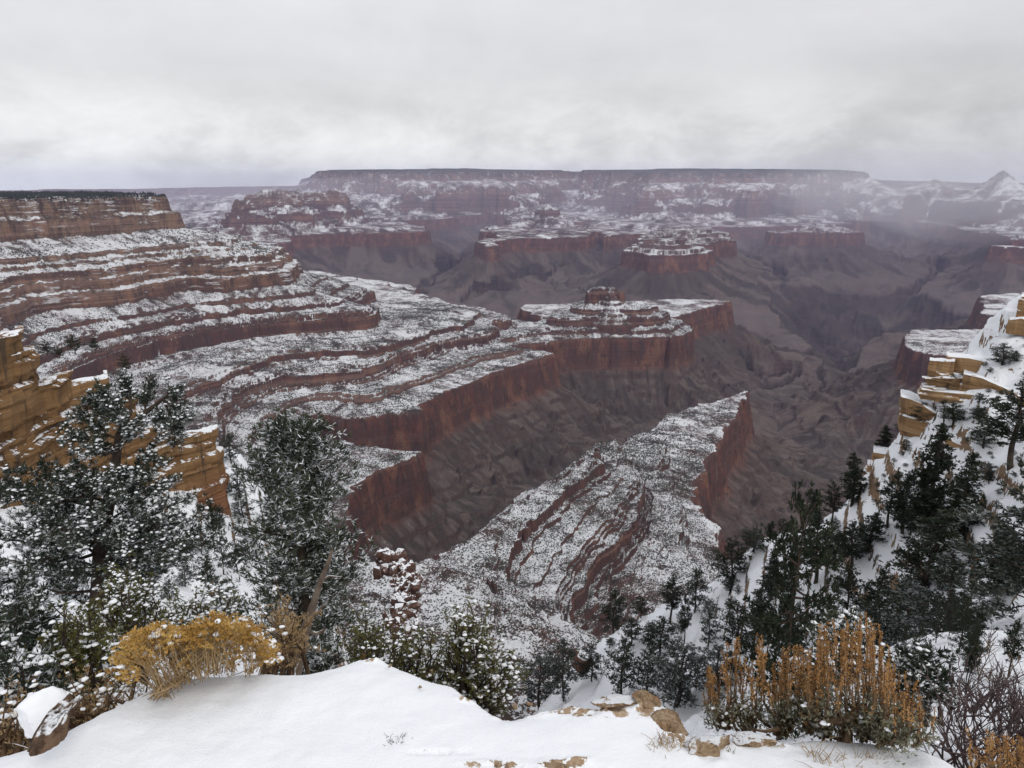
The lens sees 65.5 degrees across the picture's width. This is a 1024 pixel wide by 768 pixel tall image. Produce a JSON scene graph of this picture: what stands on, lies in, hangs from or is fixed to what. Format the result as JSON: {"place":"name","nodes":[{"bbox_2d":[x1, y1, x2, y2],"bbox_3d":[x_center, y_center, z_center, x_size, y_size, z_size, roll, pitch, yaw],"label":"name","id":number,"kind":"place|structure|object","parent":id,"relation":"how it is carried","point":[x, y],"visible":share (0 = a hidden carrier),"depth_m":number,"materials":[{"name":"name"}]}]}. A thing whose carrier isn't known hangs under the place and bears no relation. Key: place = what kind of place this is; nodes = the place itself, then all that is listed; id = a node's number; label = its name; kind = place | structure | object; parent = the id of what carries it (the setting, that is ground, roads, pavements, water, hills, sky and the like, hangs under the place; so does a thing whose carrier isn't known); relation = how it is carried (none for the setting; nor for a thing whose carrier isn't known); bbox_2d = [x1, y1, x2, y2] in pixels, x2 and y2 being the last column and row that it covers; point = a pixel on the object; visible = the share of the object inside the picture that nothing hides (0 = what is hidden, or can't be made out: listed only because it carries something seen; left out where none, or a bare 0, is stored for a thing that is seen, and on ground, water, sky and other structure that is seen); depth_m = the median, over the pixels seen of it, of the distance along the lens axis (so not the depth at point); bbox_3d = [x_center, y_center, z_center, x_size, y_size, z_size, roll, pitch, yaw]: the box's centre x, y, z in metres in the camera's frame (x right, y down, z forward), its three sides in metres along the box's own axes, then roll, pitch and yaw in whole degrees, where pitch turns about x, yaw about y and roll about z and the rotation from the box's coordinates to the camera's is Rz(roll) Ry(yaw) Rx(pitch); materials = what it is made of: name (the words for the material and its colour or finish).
{"place":"outdoors","nodes":[
{"label":"outdoors","id":0,"kind":"place"},
{"bbox_2d":[16,686,72,738],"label":"snow","id":1,"kind":"structure","parent":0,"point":[34,709],"depth_m":2.39,"materials":[{"name":"snow"}]},
{"bbox_2d":[0,657,954,767],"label":"snowy ledge","id":2,"kind":"object","parent":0,"point":[351,715],"visible":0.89,"depth_m":2.42,"materials":[{"name":"snow"}]},
{"bbox_2d":[0,674,32,756],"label":"dry bush","id":3,"kind":"object","parent":2,"relation":"on","point":[10,744],"visible":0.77,"depth_m":2.67,"materials":[{"name":"plant"}]},
{"bbox_2d":[27,693,82,755],"bbox_3d":[-1.278,0.952,2.237,0.100,0.076,0.201,0,14,0],"label":"rock","id":4,"kind":"object","parent":2,"relation":"on","point":[51,731],"visible":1,"depth_m":2.20,"materials":[{"name":"brown stone"}]},
{"bbox_2d":[21,659,154,744],"bbox_3d":[-1.488,1.223,2.889,0.508,0.620,0.631,-6,15,-22],"label":"dry bush","id":5,"kind":"object","parent":2,"relation":"on","point":[85,712],"visible":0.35,"depth_m":2.85,"materials":[{"name":"plant"}]},
{"bbox_2d":[98,610,283,701],"bbox_3d":[-1.070,0.913,2.694,0.599,0.446,0.484,-7,15,-25],"label":"golden bush","id":6,"kind":"object","parent":2,"relation":"on","point":[212,631],"visible":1,"depth_m":2.57,"materials":[{"name":"plant"}]},
{"bbox_2d":[226,585,326,676],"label":"dry bush","id":7,"kind":"object","parent":2,"relation":"on","point":[287,641],"visible":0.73,"depth_m":3.72,"materials":[{"name":"plant"}]},
{"bbox_2d":[591,694,635,708],"bbox_3d":[0.332,1.026,2.586,0.158,0.043,0.079,0,14,0],"label":"boulder","id":8,"kind":"object","parent":2,"relation":"on","point":[611,701],"visible":0.98,"depth_m":2.56,"materials":[{"name":"stone"}]},
{"bbox_2d":[632,690,660,707],"bbox_3d":[0.436,1.033,2.571,0.095,0.071,0.070,0,14,0],"label":"boulder","id":9,"kind":"object","parent":2,"relation":"on","point":[643,696],"visible":0.73,"depth_m":2.56,"materials":[{"name":"stone"}]},
{"bbox_2d":[651,708,688,735],"bbox_3d":[0.484,1.075,2.500,0.101,0.099,0.139,-7,15,-25],"label":"boulder","id":10,"kind":"object","parent":2,"relation":"on","point":[668,719],"visible":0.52,"depth_m":2.48,"materials":[{"name":"stone"}]},
{"bbox_2d":[688,734,729,756],"bbox_3d":[0.593,1.095,2.386,0.156,0.112,0.104,0,14,0],"label":"boulder","id":11,"kind":"object","parent":2,"relation":"on","point":[703,745],"visible":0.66,"depth_m":2.35,"materials":[{"name":"stone"}]},
{"bbox_2d":[731,731,776,747],"bbox_3d":[0.733,1.081,2.405,0.131,0.055,0.058,0,14,0],"label":"boulder","id":12,"kind":"object","parent":2,"relation":"on","point":[747,739],"visible":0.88,"depth_m":2.39,"materials":[{"name":"stone"}]},
{"bbox_2d":[700,633,837,741],"bbox_3d":[0.849,0.994,2.613,0.436,0.579,0.413,3,14,14],"label":"sage bush","id":13,"kind":"object","parent":2,"relation":"on","point":[728,716],"visible":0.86,"depth_m":2.59,"materials":[{"name":"orange plant"}]},
{"bbox_2d":[750,703,859,742],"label":"woody stem","id":14,"kind":"object","parent":2,"relation":"on","point":[833,720],"visible":0.66,"depth_m":2.42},
{"bbox_2d":[790,612,904,749],"bbox_3d":[1.047,0.930,2.441,0.344,0.633,0.398,6,15,22],"label":"sage bush","id":15,"kind":"object","parent":2,"relation":"on","point":[871,702],"visible":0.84,"depth_m":2.39,"materials":[{"name":"orange plant"}]},
{"bbox_2d":[859,662,942,765],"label":"sage bush","id":16,"kind":"object","parent":2,"relation":"on","point":[892,736],"visible":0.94,"depth_m":2.27,"materials":[{"name":"brown plant"}]},
{"bbox_2d":[897,660,1023,767],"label":"bare shrub","id":17,"kind":"object","parent":2,"relation":"on","point":[958,745],"visible":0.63,"depth_m":3.26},
{"bbox_2d":[965,726,1023,767],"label":"sage bush","id":18,"kind":"object","parent":2,"relation":"on","point":[1010,761],"visible":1,"depth_m":1.85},
{"bbox_2d":[0,168,1023,720],"bbox_3d":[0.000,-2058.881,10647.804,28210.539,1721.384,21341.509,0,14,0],"label":"canyon terrain","id":19,"kind":"structure","parent":0,"point":[802,300],"depth_m":2972.32,"materials":[{"name":"stone"}]},
{"bbox_2d":[0,189,166,202],"bbox_3d":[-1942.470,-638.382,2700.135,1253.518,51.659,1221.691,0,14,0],"label":"rim forest","id":20,"kind":"object","parent":19,"relation":"on","point":[10,194],"visible":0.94,"depth_m":2751.15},
{"bbox_2d":[0,228,283,279],"bbox_3d":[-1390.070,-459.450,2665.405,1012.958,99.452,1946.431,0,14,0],"label":"scrub","id":21,"kind":"object","parent":19,"relation":"on","point":[259,248],"visible":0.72,"depth_m":2774.38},
{"bbox_2d":[217,440,733,678],"bbox_3d":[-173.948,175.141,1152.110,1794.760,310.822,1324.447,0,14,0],"label":"scrub","id":22,"kind":"object","parent":19,"relation":"on","point":[545,550],"visible":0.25,"depth_m":1207.28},
{"bbox_2d":[2,270,966,498],"bbox_3d":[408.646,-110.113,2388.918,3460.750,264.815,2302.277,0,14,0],"label":"scrub","id":23,"kind":"object","parent":19,"relation":"on","point":[449,361],"visible":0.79,"depth_m":2375.10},
{"bbox_2d":[369,371,916,561],"bbox_3d":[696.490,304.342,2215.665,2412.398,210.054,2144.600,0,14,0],"label":"scrub","id":24,"kind":"object","parent":19,"relation":"on","point":[625,434],"visible":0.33,"depth_m":2552.32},
{"bbox_2d":[0,296,1023,767],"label":"snowy slope","id":25,"kind":"structure","parent":0,"point":[692,718],"depth_m":126.08,"materials":[{"name":"snow"}]},
{"bbox_2d":[0,561,76,674],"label":"leafy bush","id":26,"kind":"object","parent":25,"relation":"on","point":[18,614],"visible":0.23,"depth_m":3.90,"materials":[{"name":"green plant"}]},
{"bbox_2d":[0,631,86,750],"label":"leafy bush","id":27,"kind":"object","parent":25,"relation":"on","point":[36,662],"visible":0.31,"depth_m":3.18,"materials":[{"name":"green plant"}]},
{"bbox_2d":[1,580,145,730],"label":"leafy bush","id":28,"kind":"object","parent":25,"relation":"on","point":[93,653],"visible":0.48,"depth_m":3.86,"materials":[{"name":"green plant"}]},
{"bbox_2d":[0,366,226,640],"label":"pine tree","id":29,"kind":"object","parent":25,"relation":"on","point":[69,540],"visible":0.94,"depth_m":10.01,"materials":[{"name":"green plant"}]},
{"bbox_2d":[0,325,230,515],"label":"rock outcrop","id":30,"kind":"object","parent":25,"relation":"on","point":[33,406],"visible":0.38,"depth_m":104.08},
{"bbox_2d":[73,550,180,684],"bbox_3d":[-2.446,1.479,5.036,0.617,1.101,1.104,-7,16,-26],"label":"leafy bush","id":31,"kind":"object","parent":25,"relation":"on","point":[129,614],"visible":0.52,"depth_m":4.79,"materials":[{"name":"green plant"}]},
{"bbox_2d":[169,563,200,586],"bbox_3d":[-24.299,14.193,59.011,2.163,2.018,2.107,11,18,37],"label":"dusted pinyon","id":32,"kind":"object","parent":25,"relation":"on","point":[182,578],"visible":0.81,"depth_m":58.90,"materials":[{"name":"white plant"}]},
{"bbox_2d":[142,575,256,663],"bbox_3d":[-2.242,1.547,5.560,0.850,0.776,1.245,-4,15,-17],"label":"leafy bush","id":33,"kind":"object","parent":25,"relation":"on","point":[204,607],"visible":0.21,"depth_m":5.45,"materials":[{"name":"green plant"}]},
{"bbox_2d":[191,552,215,589],"bbox_3d":[-14.308,8.894,37.224,1.159,2.241,1.181,10,17,34],"label":"pine tree","id":34,"kind":"object","parent":25,"relation":"on","point":[206,568],"visible":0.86,"depth_m":37.08,"materials":[{"name":"green plant"}]},
{"bbox_2d":[200,497,223,542],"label":"pine tree","id":35,"kind":"object","parent":25,"relation":"on","point":[212,516],"visible":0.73,"depth_m":119.18,"materials":[{"name":"green plant"}]},
{"bbox_2d":[201,573,240,607],"bbox_3d":[-12.847,9.152,35.020,1.695,2.015,1.633,-3,14,-11],"label":"dusted pinyon","id":36,"kind":"object","parent":25,"relation":"on","point":[216,581],"visible":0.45,"depth_m":34.93,"materials":[{"name":"green plant"}]},
{"bbox_2d":[207,514,236,573],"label":"dusted pinyon","id":37,"kind":"object","parent":25,"relation":"on","point":[224,556],"visible":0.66,"depth_m":96.99,"materials":[{"name":"green plant"}]},
{"bbox_2d":[216,432,246,463],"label":"dusted pinyon","id":38,"kind":"object","parent":25,"relation":"on","point":[230,436],"visible":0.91,"depth_m":171.34,"materials":[{"name":"green plant"}]},
{"bbox_2d":[230,490,257,520],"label":"dusted pinyon","id":39,"kind":"object","parent":25,"relation":"on","point":[242,505],"visible":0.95,"depth_m":140.64,"materials":[{"name":"white plant"}]},
{"bbox_2d":[214,405,380,674],"bbox_3d":[-1.961,1.669,7.247,1.501,3.066,1.634,0,14,0],"label":"pine tree","id":40,"kind":"object","parent":25,"relation":"on","point":[300,498],"visible":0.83,"depth_m":7.07,"materials":[{"name":"green plant"}]},
{"bbox_2d":[294,549,341,674],"bbox_3d":[-1.387,1.621,5.584,0.404,0.974,0.082,-5,15,-20],"label":"dead tree","id":41,"kind":"object","parent":25,"relation":"on","point":[315,598],"visible":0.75,"depth_m":5.53,"materials":[{"name":"wood"}]},
{"bbox_2d":[334,595,403,662],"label":"leafy bush","id":42,"kind":"object","parent":25,"relation":"on","point":[355,655],"visible":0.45,"depth_m":5.00,"materials":[{"name":"green plant"}]},
{"bbox_2d":[373,547,427,658],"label":"rock outcrop","id":43,"kind":"object","parent":25,"relation":"on","point":[397,568],"visible":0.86,"depth_m":386.18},
{"bbox_2d":[351,618,451,683],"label":"leafy bush","id":44,"kind":"object","parent":25,"relation":"on","point":[406,651],"visible":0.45,"depth_m":4.70,"materials":[{"name":"green plant"}]},
{"bbox_2d":[412,596,531,718],"bbox_3d":[-0.223,1.559,4.492,0.658,1.093,1.120,0,14,0],"label":"leafy bush","id":45,"kind":"object","parent":25,"relation":"on","point":[478,676],"visible":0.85,"depth_m":4.24,"materials":[{"name":"green plant"}]},
{"bbox_2d":[509,653,561,711],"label":"dusted pinyon","id":46,"kind":"object","parent":25,"relation":"on","point":[531,689],"visible":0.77,"depth_m":215.99,"materials":[{"name":"green plant"}]},
{"bbox_2d":[542,635,590,703],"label":"dusted pinyon","id":47,"kind":"object","parent":25,"relation":"on","point":[560,675],"visible":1,"depth_m":181.07,"materials":[{"name":"green plant"}]},
{"bbox_2d":[578,641,605,681],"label":"pinyon tree","id":48,"kind":"object","parent":25,"relation":"on","point":[589,659],"visible":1,"depth_m":181.17,"materials":[{"name":"green plant"}]},
{"bbox_2d":[598,588,627,633],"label":"pinyon tree","id":49,"kind":"object","parent":25,"relation":"on","point":[610,611],"visible":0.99,"depth_m":226.50,"materials":[{"name":"green plant"}]},
{"bbox_2d":[603,634,640,694],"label":"pinyon tree","id":50,"kind":"object","parent":25,"relation":"on","point":[622,661],"visible":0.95,"depth_m":163.03,"materials":[{"name":"green plant"}]},
{"bbox_2d":[621,615,646,645],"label":"pine tree","id":51,"kind":"object","parent":25,"relation":"on","point":[629,631],"visible":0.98,"depth_m":184.28,"materials":[{"name":"green plant"}]},
{"bbox_2d":[628,644,666,695],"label":"pinyon tree","id":52,"kind":"object","parent":25,"relation":"on","point":[644,666],"visible":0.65,"depth_m":154.22,"materials":[{"name":"green plant"}]},
{"bbox_2d":[639,616,680,656],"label":"pinyon tree","id":53,"kind":"object","parent":25,"relation":"on","point":[659,628],"visible":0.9,"depth_m":170.66,"materials":[{"name":"green plant"}]},
{"bbox_2d":[657,573,682,623],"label":"pine tree","id":54,"kind":"object","parent":25,"relation":"on","point":[674,594],"visible":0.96,"depth_m":185.41,"materials":[{"name":"green plant"}]},
{"bbox_2d":[642,635,716,710],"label":"dusted pinyon","id":55,"kind":"object","parent":25,"relation":"on","point":[683,680],"visible":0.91,"depth_m":139.33,"materials":[{"name":"green plant"}]},
{"bbox_2d":[676,593,692,642],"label":"pine tree","id":56,"kind":"object","parent":25,"relation":"on","point":[683,625],"visible":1,"depth_m":163.63,"materials":[{"name":"green plant"}]},
{"bbox_2d":[678,565,712,612],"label":"pinyon tree","id":57,"kind":"object","parent":25,"relation":"on","point":[695,582],"visible":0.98,"depth_m":177.27,"materials":[{"name":"green plant"}]},
{"bbox_2d":[699,610,722,647],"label":"pinyon tree","id":58,"kind":"object","parent":25,"relation":"on","point":[709,626],"visible":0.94,"depth_m":154.48,"materials":[{"name":"green plant"}]},
{"bbox_2d":[689,641,743,701],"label":"dusted pinyon","id":59,"kind":"object","parent":25,"relation":"on","point":[718,657],"visible":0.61,"depth_m":133.30,"materials":[{"name":"green plant"}]},
{"bbox_2d":[708,535,752,586],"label":"pinyon tree","id":60,"kind":"object","parent":25,"relation":"on","point":[727,569],"visible":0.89,"depth_m":174.99,"materials":[{"name":"green plant"}]},
{"bbox_2d":[711,596,754,649],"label":"pinyon tree","id":61,"kind":"object","parent":25,"relation":"on","point":[731,621],"visible":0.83,"depth_m":141.50,"materials":[{"name":"green plant"}]},
{"bbox_2d":[736,527,767,553],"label":"pinyon tree","id":62,"kind":"object","parent":25,"relation":"on","point":[753,543],"visible":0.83,"depth_m":173.80,"materials":[{"name":"green plant"}]},
{"bbox_2d":[742,587,777,638],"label":"fir tree","id":63,"kind":"object","parent":25,"relation":"on","point":[760,600],"visible":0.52,"depth_m":137.40,"materials":[{"name":"green plant"}]},
{"bbox_2d":[755,548,787,600],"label":"fir tree","id":64,"kind":"object","parent":25,"relation":"on","point":[770,563],"visible":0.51,"depth_m":147.85,"materials":[{"name":"green plant"}]},
{"bbox_2d":[730,479,846,740],"bbox_3d":[2.903,2.475,8.288,1.172,3.199,1.113,4,15,15],"label":"pinyon tree","id":65,"kind":"object","parent":25,"relation":"on","point":[771,623],"visible":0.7,"depth_m":8.17,"materials":[{"name":"green plant"}]},
{"bbox_2d":[798,511,837,583],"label":"pine tree","id":66,"kind":"object","parent":25,"relation":"on","point":[818,525],"visible":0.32,"depth_m":133.06,"materials":[{"name":"green plant"}]},
{"bbox_2d":[820,480,846,516],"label":"pinyon tree","id":67,"kind":"object","parent":25,"relation":"on","point":[835,497],"visible":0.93,"depth_m":156.92,"materials":[{"name":"green plant"}]},
{"bbox_2d":[781,599,900,707],"bbox_3d":[1.427,1.120,3.455,0.440,0.644,1.038,12,18,39],"label":"leafy bush","id":68,"kind":"object","parent":25,"relation":"on","point":[852,617],"visible":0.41,"depth_m":3.47,"materials":[{"name":"green plant"}]},
{"bbox_2d":[827,560,871,620],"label":"pinyon tree","id":69,"kind":"object","parent":25,"relation":"on","point":[849,592],"visible":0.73,"depth_m":114.01,"materials":[{"name":"green plant"}]},
{"bbox_2d":[830,519,872,568],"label":"pine tree","id":70,"kind":"object","parent":25,"relation":"on","point":[853,532],"visible":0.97,"depth_m":125.30,"materials":[{"name":"green plant"}]},
{"bbox_2d":[838,452,870,506],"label":"fir tree","id":71,"kind":"object","parent":25,"relation":"on","point":[852,491],"visible":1,"depth_m":140.87,"materials":[{"name":"green plant"}]},
{"bbox_2d":[850,512,889,552],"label":"fir tree","id":72,"kind":"object","parent":25,"relation":"on","point":[875,522],"visible":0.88,"depth_m":125.61,"materials":[{"name":"green plant"}]},
{"bbox_2d":[862,445,887,475],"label":"rock outcrop","id":73,"kind":"object","parent":25,"relation":"on","point":[879,452],"visible":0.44,"depth_m":146.90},
{"bbox_2d":[854,565,897,622],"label":"pine tree","id":74,"kind":"object","parent":25,"relation":"on","point":[881,584],"visible":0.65,"depth_m":104.36,"materials":[{"name":"green plant"}]},
{"bbox_2d":[857,595,902,646],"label":"pinyon tree","id":75,"kind":"object","parent":25,"relation":"on","point":[878,603],"visible":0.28,"depth_m":101.18,"materials":[{"name":"green plant"}]},
{"bbox_2d":[873,425,895,447],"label":"fir tree","id":76,"kind":"object","parent":25,"relation":"on","point":[884,439],"visible":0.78,"depth_m":149.31,"materials":[{"name":"green plant"}]},
{"bbox_2d":[871,474,909,528],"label":"pine tree","id":77,"kind":"object","parent":25,"relation":"on","point":[887,490],"visible":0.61,"depth_m":125.62,"materials":[{"name":"green plant"}]},
{"bbox_2d":[853,568,948,658],"bbox_3d":[31.981,20.000,64.634,7.291,10.186,7.023,-6,15,-21],"label":"dusted pinyon","id":78,"kind":"object","parent":25,"relation":"on","point":[895,633],"visible":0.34,"depth_m":64.38,"materials":[{"name":"green plant"}]},
{"bbox_2d":[886,473,915,534],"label":"fir tree","id":79,"kind":"object","parent":25,"relation":"on","point":[900,515],"visible":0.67,"depth_m":121.53,"materials":[{"name":"green plant"}]},
{"bbox_2d":[865,635,963,726],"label":"leafy bush","id":80,"kind":"object","parent":25,"relation":"on","point":[910,662],"visible":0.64,"depth_m":3.83,"materials":[{"name":"green plant"}]},
{"bbox_2d":[898,389,935,436],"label":"rock outcrop","id":81,"kind":"object","parent":25,"relation":"on","point":[910,426],"visible":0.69,"depth_m":135.43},
{"bbox_2d":[900,473,939,537],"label":"fir tree","id":82,"kind":"object","parent":25,"relation":"on","point":[912,525],"visible":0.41,"depth_m":116.29,"materials":[{"name":"green plant"}]},
{"bbox_2d":[878,508,972,602],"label":"fir tree","id":83,"kind":"object","parent":25,"relation":"on","point":[941,535],"visible":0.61,"depth_m":100.07,"materials":[{"name":"green plant"}]},
{"bbox_2d":[898,422,960,526],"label":"fir tree","id":84,"kind":"object","parent":25,"relation":"on","point":[932,474],"visible":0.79,"depth_m":114.40,"materials":[{"name":"green plant"}]},
{"bbox_2d":[928,599,946,642],"bbox_3d":[5.900,3.292,11.012,0.221,0.704,0.230,-7,16,-26],"label":"scrub tree","id":85,"kind":"object","parent":25,"relation":"on","point":[936,622],"visible":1,"depth_m":11.00,"materials":[{"name":"green plant"}]},
{"bbox_2d":[873,547,1015,635],"bbox_3d":[32.242,16.361,58.814,9.356,8.809,9.603,10,17,34],"label":"dusted pinyon","id":86,"kind":"object","parent":25,"relation":"on","point":[953,577],"visible":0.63,"depth_m":58.40,"materials":[{"name":"green plant"}]},
{"bbox_2d":[937,401,968,427],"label":"pine tree","id":87,"kind":"object","parent":25,"relation":"on","point":[952,417],"visible":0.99,"depth_m":126.73,"materials":[{"name":"green plant"}]},
{"bbox_2d":[944,605,973,648],"bbox_3d":[5.626,3.082,9.920,0.368,0.683,0.337,-5,15,-20],"label":"scrub tree","id":88,"kind":"object","parent":25,"relation":"on","point":[963,625],"visible":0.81,"depth_m":9.89,"materials":[{"name":"green plant"}]},
{"bbox_2d":[937,452,987,541],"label":"fir tree","id":89,"kind":"object","parent":25,"relation":"on","point":[962,481],"visible":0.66,"depth_m":102.32,"materials":[{"name":"green plant"}]},
{"bbox_2d":[954,621,985,679],"bbox_3d":[4.678,2.726,8.117,0.276,0.720,0.247,1,14,4],"label":"scrub tree","id":90,"kind":"object","parent":25,"relation":"on","point":[965,647],"visible":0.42,"depth_m":8.10,"materials":[{"name":"green plant"}]},
{"bbox_2d":[917,352,1023,404],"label":"rock outcrop","id":91,"kind":"object","parent":25,"relation":"on","point":[941,371],"visible":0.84,"depth_m":130.84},
{"bbox_2d":[964,625,984,683],"bbox_3d":[4.411,2.614,7.631,0.190,0.711,0.168,-12,18,-40],"label":"scrub tree","id":92,"kind":"object","parent":25,"relation":"on","point":[972,658],"visible":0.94,"depth_m":7.60,"materials":[{"name":"green plant"}]},
{"bbox_2d":[937,452,1023,615],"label":"dusted pinyon","id":93,"kind":"object","parent":25,"relation":"on","point":[1010,576],"visible":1,"depth_m":51.98,"materials":[{"name":"green plant"}]},
{"bbox_2d":[944,646,1023,727],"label":"bare shrub","id":94,"kind":"object","parent":25,"relation":"on","point":[950,673],"visible":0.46,"depth_m":5.23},
{"bbox_2d":[964,424,1007,449],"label":"pinyon tree","id":95,"kind":"object","parent":25,"relation":"on","point":[978,436],"visible":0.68,"depth_m":119.73,"materials":[{"name":"green plant"}]},
{"bbox_2d":[961,524,1023,600],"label":"fir tree","id":96,"kind":"object","parent":25,"relation":"on","point":[1005,546],"visible":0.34,"depth_m":67.71,"materials":[{"name":"green plant"}]},
{"bbox_2d":[967,379,1023,470],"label":"pine tree","id":97,"kind":"object","parent":25,"relation":"on","point":[1004,429],"visible":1,"depth_m":102.56,"materials":[{"name":"green plant"}]},
{"bbox_2d":[971,664,1023,735],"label":"bare shrub","id":98,"kind":"object","parent":25,"relation":"on","point":[1011,704],"visible":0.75,"depth_m":4.29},
{"bbox_2d":[975,625,1023,680],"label":"dead tree","id":99,"kind":"object","parent":25,"relation":"on","point":[985,663],"visible":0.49,"depth_m":7.99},
{"bbox_2d":[987,342,1018,365],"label":"pinyon tree","id":100,"kind":"object","parent":25,"relation":"on","point":[999,355],"visible":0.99,"depth_m":126.36,"materials":[{"name":"green plant"}]},
{"bbox_2d":[997,618,1023,676],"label":"scrub tree","id":101,"kind":"object","parent":25,"relation":"on","point":[1012,633],"visible":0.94,"depth_m":7.94,"materials":[{"name":"green plant"}]},
{"bbox_2d":[1006,292,1023,335],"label":"rock outcrop","id":102,"kind":"object","parent":25,"relation":"on","point":[1015,325],"visible":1,"depth_m":128.30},
{"bbox_2d":[0,0,1023,189],"label":"sky","id":103,"kind":"structure","parent":0,"point":[95,94],"materials":[{"name":"grey"}]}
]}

